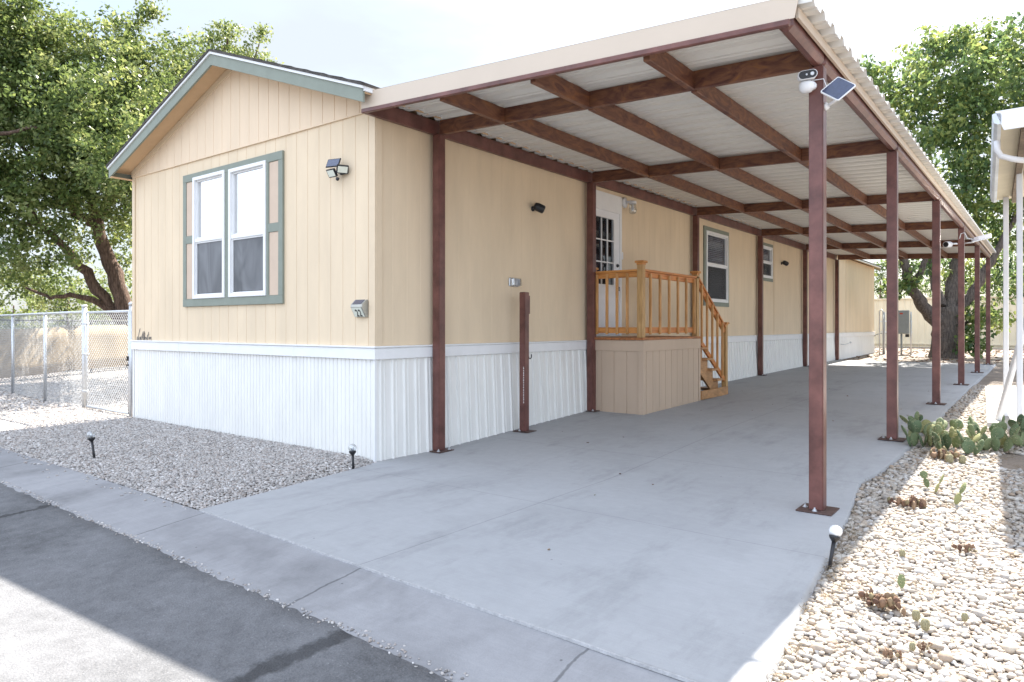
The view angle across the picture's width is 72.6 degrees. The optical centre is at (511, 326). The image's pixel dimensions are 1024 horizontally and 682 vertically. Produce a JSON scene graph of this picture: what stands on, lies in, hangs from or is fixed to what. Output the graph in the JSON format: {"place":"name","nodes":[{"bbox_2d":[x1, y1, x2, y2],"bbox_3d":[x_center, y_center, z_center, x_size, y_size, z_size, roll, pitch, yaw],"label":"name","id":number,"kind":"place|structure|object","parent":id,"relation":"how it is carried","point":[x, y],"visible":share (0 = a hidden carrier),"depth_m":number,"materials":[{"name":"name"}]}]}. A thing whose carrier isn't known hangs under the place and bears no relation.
{"place":"outdoors","nodes":[
{"label":"outdoors","id":0,"kind":"place"},
{"bbox_2d":[0,366,128,415],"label":"gravel","id":1,"kind":"structure","parent":0,"point":[10,402],"depth_m":14.25,"materials":[{"name":"beige gravel"}]},
{"bbox_2d":[0,0,48,288],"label":"shade tree","id":2,"kind":"object","parent":1,"relation":"on","point":[5,7],"visible":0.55,"depth_m":19.04,"materials":[{"name":"green plant"}]},
{"bbox_2d":[0,304,87,407],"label":"chain link fence","id":3,"kind":"object","parent":1,"relation":"on","point":[44,353],"visible":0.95,"depth_m":13.02,"materials":[{"name":"silver metal"}]},
{"bbox_2d":[82,310,128,414],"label":"chain link gate","id":4,"kind":"structure","parent":3,"relation":"attached to","point":[86,354],"depth_m":10.94,"materials":[{"name":"silver metal"}]},
{"bbox_2d":[0,0,209,324],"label":"shade tree","id":5,"kind":"object","parent":1,"relation":"on","point":[89,119],"visible":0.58,"depth_m":19.30,"materials":[{"name":"green plant"}]},
{"bbox_2d":[0,482,451,681],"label":"road","id":6,"kind":"structure","parent":0,"point":[82,600],"depth_m":3.45,"materials":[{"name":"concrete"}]},
{"bbox_2d":[199,510,698,681],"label":"curb","id":7,"kind":"structure","parent":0,"point":[611,654],"depth_m":3.32,"materials":[{"name":"grey concrete"}]},
{"bbox_2d":[0,0,1023,328],"label":"sky","id":8,"kind":"structure","parent":0,"point":[378,43],"materials":[{"name":"white"}]},
{"bbox_2d":[11,347,1023,681],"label":"ground","id":9,"kind":"structure","parent":0,"point":[993,377],"depth_m":4.91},
{"bbox_2d":[0,272,63,328],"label":"bush","id":10,"kind":"object","parent":9,"relation":"on","point":[28,310],"visible":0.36,"depth_m":26.79,"materials":[{"name":"green plant"}]},
{"bbox_2d":[0,319,127,380],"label":"screened fence","id":11,"kind":"object","parent":9,"relation":"on","point":[52,350],"visible":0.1,"depth_m":18.52,"materials":[{"name":"grey metal"}]},
{"bbox_2d":[20,274,113,328],"bbox_3d":[-18.555,-0.520,29.264,3.552,3.286,3.896,0,0,38],"label":"bush","id":12,"kind":"object","parent":9,"relation":"on","point":[82,303],"visible":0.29,"depth_m":28.95,"materials":[{"name":"green plant"}]},
{"bbox_2d":[64,260,131,324],"bbox_3d":[-17.540,-0.964,31.007,4.647,4.178,3.628,0,0,13],"label":"bush","id":13,"kind":"object","parent":9,"relation":"on","point":[107,288],"visible":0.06,"depth_m":30.70,"materials":[{"name":"green plant"}]},
{"bbox_2d":[128,302,132,416],"bbox_3d":[-5.663,0.525,10.386,0.084,1.790,0.084,0,0,38],"label":"gate post","id":14,"kind":"object","parent":9,"relation":"on","point":[130,368],"visible":0.65,"depth_m":10.35,"materials":[{"name":"silver metal"}]},
{"bbox_2d":[0,406,376,509],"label":"gravel","id":15,"kind":"structure","parent":9,"relation":"on","point":[160,456],"depth_m":7.27,"materials":[{"name":"grey gravel"}]},
{"bbox_2d":[86,432,95,457],"bbox_3d":[-4.289,1.232,7.108,0.091,0.339,0.082,0,0,38],"label":"path light","id":16,"kind":"object","parent":15,"relation":"on","point":[91,439],"visible":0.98,"depth_m":7.10,"materials":[{"name":"black plastic"}]},
{"bbox_2d":[348,446,356,468],"bbox_3d":[-1.542,1.266,6.739,0.084,0.269,0.084,0,0,38],"label":"path light","id":17,"kind":"object","parent":15,"relation":"on","point":[352,452],"visible":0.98,"depth_m":6.72,"materials":[{"name":"black plastic"}]},
{"bbox_2d":[151,19,284,83],"bbox_3d":[-12.928,-6.284,31.100,6.653,14.747,4.062,0,0,-14],"label":"shade tree","id":18,"kind":"object","parent":9,"relation":"on","point":[228,47],"visible":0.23,"depth_m":30.76,"materials":[{"name":"green plant"}]},
{"bbox_2d":[0,447,682,681],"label":"sidewalk","id":19,"kind":"structure","parent":9,"relation":"on","point":[460,639],"depth_m":3.69,"materials":[{"name":"concrete"}]},
{"bbox_2d":[0,451,184,506],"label":"gravel","id":20,"kind":"structure","parent":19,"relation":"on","point":[89,478],"depth_m":6.28,"materials":[{"name":"grey gravel"}]},
{"bbox_2d":[1,480,468,681],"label":"debris","id":21,"kind":"object","parent":19,"relation":"on","point":[340,623],"visible":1,"depth_m":3.71,"materials":[{"name":"stone"}]},
{"bbox_2d":[105,49,880,461],"bbox_3d":[4.267,-0.959,18.705,5.650,4.778,25.996,0,0,38],"label":"mobile home","id":22,"kind":"object","parent":9,"relation":"on","point":[267,251],"visible":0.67,"depth_m":8.60,"materials":[{"name":"paint"}]},
{"bbox_2d":[137,330,150,339],"bbox_3d":[-5.336,0.122,10.112,0.448,0.191,0.006,0,0,38],"label":"script lettering","id":23,"kind":"object","parent":22,"relation":"attached to","point":[144,337],"visible":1,"depth_m":10.11},
{"bbox_2d":[183,150,283,306],"bbox_3d":[-3.515,-1.145,8.713,2.265,1.760,0.085,0,0,38],"label":"window","id":24,"kind":"structure","parent":22,"relation":"in","point":[233,213],"depth_m":8.64,"materials":[{"name":"green paint"}]},
{"bbox_2d":[326,158,348,180],"bbox_3d":[-1.825,-1.643,7.310,0.259,0.238,0.161,0,0,38],"label":"flood light","id":25,"kind":"object","parent":22,"relation":"attached to","point":[340,169],"visible":1,"depth_m":7.28,"materials":[{"name":"black plastic"}]},
{"bbox_2d":[351,299,367,316],"bbox_3d":[-1.566,-0.186,7.155,0.175,0.182,0.090,0,0,38],"label":"house number light","id":26,"kind":"object","parent":22,"relation":"attached to","point":[359,308],"visible":1,"depth_m":7.12,"materials":[{"name":"metal"}]},
{"bbox_2d":[509,278,521,286],"bbox_3d":[0.043,-0.565,8.876,0.070,0.110,0.200,0,0,38],"label":"outlet cover","id":27,"kind":"object","parent":22,"relation":"attached to","point":[514,282],"visible":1,"depth_m":8.86,"materials":[{"name":"white paint"}]},
{"bbox_2d":[531,203,545,212],"bbox_3d":[0.346,-1.561,9.183,0.194,0.140,0.132,0,0,9],"label":"security light","id":28,"kind":"object","parent":22,"relation":"attached to","point":[539,207],"visible":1,"depth_m":9.14,"materials":[{"name":"black plastic"}]},
{"bbox_2d":[596,190,621,335],"bbox_3d":[1.417,-0.955,10.762,0.142,2.200,0.935,0,0,38],"label":"door","id":29,"kind":"structure","parent":22,"relation":"in","point":[608,206],"depth_m":10.87,"materials":[{"name":"white paint"}]},
{"bbox_2d":[622,197,636,213],"bbox_3d":[1.883,-1.938,11.151,0.205,0.275,0.180,0,0,38],"label":"wall lamp","id":30,"kind":"object","parent":22,"relation":"attached to","point":[625,202],"visible":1,"depth_m":11.14,"materials":[{"name":"white paint"}]},
{"bbox_2d":[703,225,728,306],"bbox_3d":[4.157,-1.205,14.310,0.145,1.580,1.340,0,0,38],"label":"window","id":31,"kind":"structure","parent":22,"relation":"in","point":[715,274],"depth_m":14.33,"materials":[{"name":"green paint"}]},
{"bbox_2d":[763,242,772,281],"bbox_3d":[6.050,-1.550,16.764,0.145,0.910,1.080,0,0,38],"label":"window","id":32,"kind":"structure","parent":22,"relation":"in","point":[767,264],"depth_m":16.92,"materials":[{"name":"green paint"}]},
{"bbox_2d":[781,260,788,265],"bbox_3d":[6.931,-1.611,17.731,0.177,0.138,0.150,0,0,-19],"label":"security light","id":33,"kind":"object","parent":22,"relation":"attached to","point":[785,263],"visible":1,"depth_m":17.68,"materials":[{"name":"black plastic"}]},
{"bbox_2d":[827,525,842,570],"bbox_3d":[1.881,1.294,4.091,0.075,0.257,0.112,0,0,77],"label":"path light","id":34,"kind":"object","parent":9,"relation":"on","point":[836,530],"visible":1,"depth_m":4.07,"materials":[{"name":"black plastic"}]},
{"bbox_2d":[857,589,874,601],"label":"dried cactus","id":35,"kind":"object","parent":9,"relation":"on","point":[866,595],"visible":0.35,"depth_m":3.57,"materials":[{"name":"plant"}]},
{"bbox_2d":[873,261,901,298],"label":"background tree","id":36,"kind":"object","parent":9,"relation":"on","point":[880,275],"visible":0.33,"depth_m":47.94,"materials":[{"name":"green plant"}]},
{"bbox_2d":[875,641,901,662],"bbox_3d":[1.603,1.382,2.974,0.113,0.065,0.108,0,0,38],"label":"dried cactus","id":37,"kind":"object","parent":9,"relation":"on","point":[886,652],"visible":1,"depth_m":2.95,"materials":[{"name":"plant"}]},
{"bbox_2d":[765,384,1023,681],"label":"cobbles","id":38,"kind":"object","parent":9,"relation":"on","point":[908,477],"visible":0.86,"depth_m":3.92,"materials":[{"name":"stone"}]},
{"bbox_2d":[858,587,905,616],"bbox_3d":[1.851,1.377,3.493,0.221,0.099,0.187,0,0,38],"label":"dried cactus","id":39,"kind":"object","parent":38,"relation":"on","point":[888,600],"visible":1,"depth_m":3.46,"materials":[{"name":"plant"}]},
{"bbox_2d":[897,574,905,587],"bbox_3d":[2.071,1.351,3.708,0.067,0.081,0.031,0,0,-27],"label":"prickly pear","id":40,"kind":"object","parent":38,"relation":"on","point":[901,580],"visible":1,"depth_m":3.70,"materials":[{"name":"green plant"}]},
{"bbox_2d":[899,549,905,556],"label":"cactus","id":41,"kind":"object","parent":38,"relation":"on","point":[902,553],"visible":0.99,"depth_m":4.24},
{"bbox_2d":[909,642,915,650],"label":"cactus","id":42,"kind":"object","parent":38,"relation":"on","point":[912,646],"visible":1,"depth_m":3.02,"materials":[{"name":"plant"}]},
{"bbox_2d":[911,609,920,620],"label":"cactus","id":43,"kind":"object","parent":38,"relation":"on","point":[916,615],"visible":1,"depth_m":3.33,"materials":[{"name":"green plant"}]},
{"bbox_2d":[899,410,943,434],"bbox_3d":[4.742,1.117,8.077,0.465,0.288,0.303,0,0,38],"label":"prickly pear","id":44,"kind":"object","parent":38,"relation":"on","point":[925,422],"visible":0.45,"depth_m":8.12,"materials":[{"name":"green plant"}]},
{"bbox_2d":[919,470,929,487],"bbox_3d":[3.453,1.270,5.827,0.048,0.146,0.107,0,0,-30],"label":"prickly pear","id":45,"kind":"object","parent":38,"relation":"on","point":[923,474],"visible":1,"depth_m":5.83,"materials":[{"name":"green plant"}]},
{"bbox_2d":[920,618,930,631],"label":"cactus","id":46,"kind":"object","parent":38,"relation":"on","point":[925,624],"visible":1,"depth_m":3.22,"materials":[{"name":"green plant"}]},
{"bbox_2d":[899,418,963,448],"bbox_3d":[4.440,1.120,7.364,0.549,0.312,0.599,0,0,38],"label":"prickly pear","id":47,"kind":"object","parent":38,"relation":"on","point":[913,436],"visible":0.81,"depth_m":7.35,"materials":[{"name":"green plant"}]},
{"bbox_2d":[928,418,986,454],"bbox_3d":[4.532,1.114,7.135,0.561,0.322,0.592,0,0,38],"label":"prickly pear","id":48,"kind":"object","parent":38,"relation":"on","point":[938,427],"visible":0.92,"depth_m":7.04,"materials":[{"name":"green plant"}]},
{"bbox_2d":[966,415,1022,451],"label":"prickly pear","id":49,"kind":"object","parent":38,"relation":"on","point":[998,439],"visible":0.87,"depth_m":7.07,"materials":[{"name":"green plant"}]},
{"bbox_2d":[879,309,912,354],"bbox_3d":[14.403,0.199,26.227,1.110,1.742,0.261,0,0,38],"label":"electric box","id":50,"kind":"object","parent":9,"relation":"on","point":[905,321],"visible":0.65,"depth_m":26.00,"materials":[{"name":"grey metal"}]},
{"bbox_2d":[898,311,907,332],"bbox_3d":[14.504,-0.165,25.998,0.450,0.830,0.020,0,0,38],"label":"door","id":51,"kind":"structure","parent":50,"relation":"in","point":[902,315],"depth_m":25.95,"materials":[{"name":"grey metal"}]},
{"bbox_2d":[887,494,926,509],"bbox_3d":[3.032,1.346,5.323,0.257,0.124,0.230,0,0,-9],"label":"dried cactus","id":52,"kind":"object","parent":9,"relation":"on","point":[913,502],"visible":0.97,"depth_m":5.31,"materials":[{"name":"plant"}]},
{"bbox_2d":[916,639,940,653],"bbox_3d":[1.796,1.384,3.015,0.101,0.045,0.100,0,0,38],"label":"dried cactus","id":53,"kind":"object","parent":9,"relation":"on","point":[922,645],"visible":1,"depth_m":3.02,"materials":[{"name":"plant"}]},
{"bbox_2d":[847,347,1023,364],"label":"leaf litter","id":54,"kind":"object","parent":9,"relation":"on","point":[998,351],"visible":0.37,"depth_m":24.32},
{"bbox_2d":[934,473,944,492],"bbox_3d":[3.475,1.274,5.675,0.134,0.154,0.048,0,0,-19],"label":"prickly pear","id":55,"kind":"object","parent":9,"relation":"on","point":[937,485],"visible":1,"depth_m":5.67,"materials":[{"name":"green plant"}]},
{"bbox_2d":[859,9,1023,358],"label":"shade tree","id":56,"kind":"object","parent":9,"relation":"on","point":[968,92],"visible":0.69,"depth_m":22.26,"materials":[{"name":"green plant"}]},
{"bbox_2d":[923,446,960,460],"bbox_3d":[4.237,1.256,6.848,0.308,0.154,0.303,0,0,-15],"label":"dried cactus","id":57,"kind":"object","parent":9,"relation":"on","point":[942,453],"visible":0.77,"depth_m":6.83,"materials":[{"name":"plant"}]},
{"bbox_2d":[874,296,1023,348],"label":"fence","id":58,"kind":"object","parent":9,"relation":"on","point":[921,330],"visible":0.04,"depth_m":34.09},
{"bbox_2d":[898,259,1000,297],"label":"background tree","id":59,"kind":"object","parent":9,"relation":"on","point":[927,291],"visible":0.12,"depth_m":45.78,"materials":[{"name":"green plant"}]},
{"bbox_2d":[945,454,953,463],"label":"cactus","id":60,"kind":"object","parent":9,"relation":"on","point":[949,458],"visible":0.98,"depth_m":6.67,"materials":[{"name":"plant"}]},
{"bbox_2d":[953,482,966,504],"bbox_3d":[3.431,1.279,5.339,0.076,0.182,0.141,0,0,66],"label":"prickly pear","id":61,"kind":"object","parent":9,"relation":"on","point":[957,497],"visible":1,"depth_m":5.33,"materials":[{"name":"green plant"}]},
{"bbox_2d":[959,455,965,463],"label":"cactus","id":62,"kind":"object","parent":9,"relation":"on","point":[962,459],"visible":0.98,"depth_m":6.64,"materials":[{"name":"plant"}]},
{"bbox_2d":[961,612,968,621],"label":"cactus","id":63,"kind":"object","parent":9,"relation":"on","point":[964,616],"visible":1,"depth_m":3.32,"materials":[{"name":"plant"}]},
{"bbox_2d":[952,543,982,552],"bbox_3d":[2.832,1.382,4.342,0.160,0.073,0.124,0,0,9],"label":"dried cactus","id":64,"kind":"object","parent":9,"relation":"on","point":[967,547],"visible":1,"depth_m":4.33,"materials":[{"name":"plant"}]},
{"bbox_2d":[967,218,1023,293],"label":"background tree","id":65,"kind":"object","parent":9,"relation":"on","point":[1013,281],"visible":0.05,"depth_m":47.97,"materials":[{"name":"green plant"}]},
{"bbox_2d":[985,386,1023,429],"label":"patio","id":66,"kind":"structure","parent":9,"relation":"on","point":[993,395],"depth_m":10.52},
{"bbox_2d":[990,107,1023,420],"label":"awning","id":67,"kind":"object","parent":9,"relation":"on","point":[1007,163],"visible":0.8,"depth_m":8.02,"materials":[{"name":"white paint"}]},
{"bbox_2d":[999,414,1023,447],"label":"prickly pear","id":68,"kind":"object","parent":9,"relation":"on","point":[1019,421],"visible":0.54,"depth_m":7.30,"materials":[{"name":"green plant"}]},
{"bbox_2d":[200,360,995,681],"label":"driveway","id":69,"kind":"structure","parent":0,"point":[704,556],"depth_m":5.09,"materials":[{"name":"concrete"}]},
{"bbox_2d":[513,292,536,432],"bbox_3d":[0.167,0.439,8.725,0.230,1.738,0.232,0,0,38],"label":"utility post","id":70,"kind":"object","parent":69,"relation":"on","point":[524,308],"visible":1,"depth_m":8.69,"materials":[{"name":"brown metal"}]},
{"bbox_2d":[595,260,729,414],"bbox_3d":[2.492,0.155,11.305,0.911,2.164,3.317,0,0,38],"label":"porch","id":71,"kind":"object","parent":69,"relation":"on","point":[645,376],"visible":0.97,"depth_m":10.20,"materials":[{"name":"paint"}]},
{"bbox_2d":[361,0,995,515],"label":"carport","id":72,"kind":"object","parent":69,"relation":"on","point":[715,116],"visible":0.96,"depth_m":7.60,"materials":[{"name":"brown metal"}]},
{"bbox_2d":[797,69,817,93],"bbox_3d":[2.175,-1.802,5.135,0.142,0.155,0.136,0,0,17],"label":"security camera","id":73,"kind":"object","parent":72,"relation":"attached to","point":[806,84],"visible":1,"depth_m":5.10,"materials":[{"name":"white paint"}]},
{"bbox_2d":[812,77,855,110],"bbox_3d":[2.322,-1.711,5.065,0.176,0.225,0.271,0,0,-33],"label":"solar panel","id":74,"kind":"object","parent":72,"relation":"attached to","point":[837,88],"visible":1,"depth_m":5.02,"materials":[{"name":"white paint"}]},
{"bbox_2d":[943,241,957,247],"bbox_3d":[8.571,-1.605,13.654,0.275,0.127,0.159,0,0,-12],"label":"security camera","id":75,"kind":"object","parent":72,"relation":"attached to","point":[947,244],"visible":1,"depth_m":13.61,"materials":[{"name":"white paint"}]},
{"bbox_2d":[959,232,991,243],"bbox_3d":[8.920,-1.716,13.433,0.535,0.219,0.221,0,0,38],"label":"solar panel","id":76,"kind":"object","parent":72,"relation":"attached to","point":[981,237],"visible":1,"depth_m":13.37,"materials":[{"name":"white paint"}]}
]}

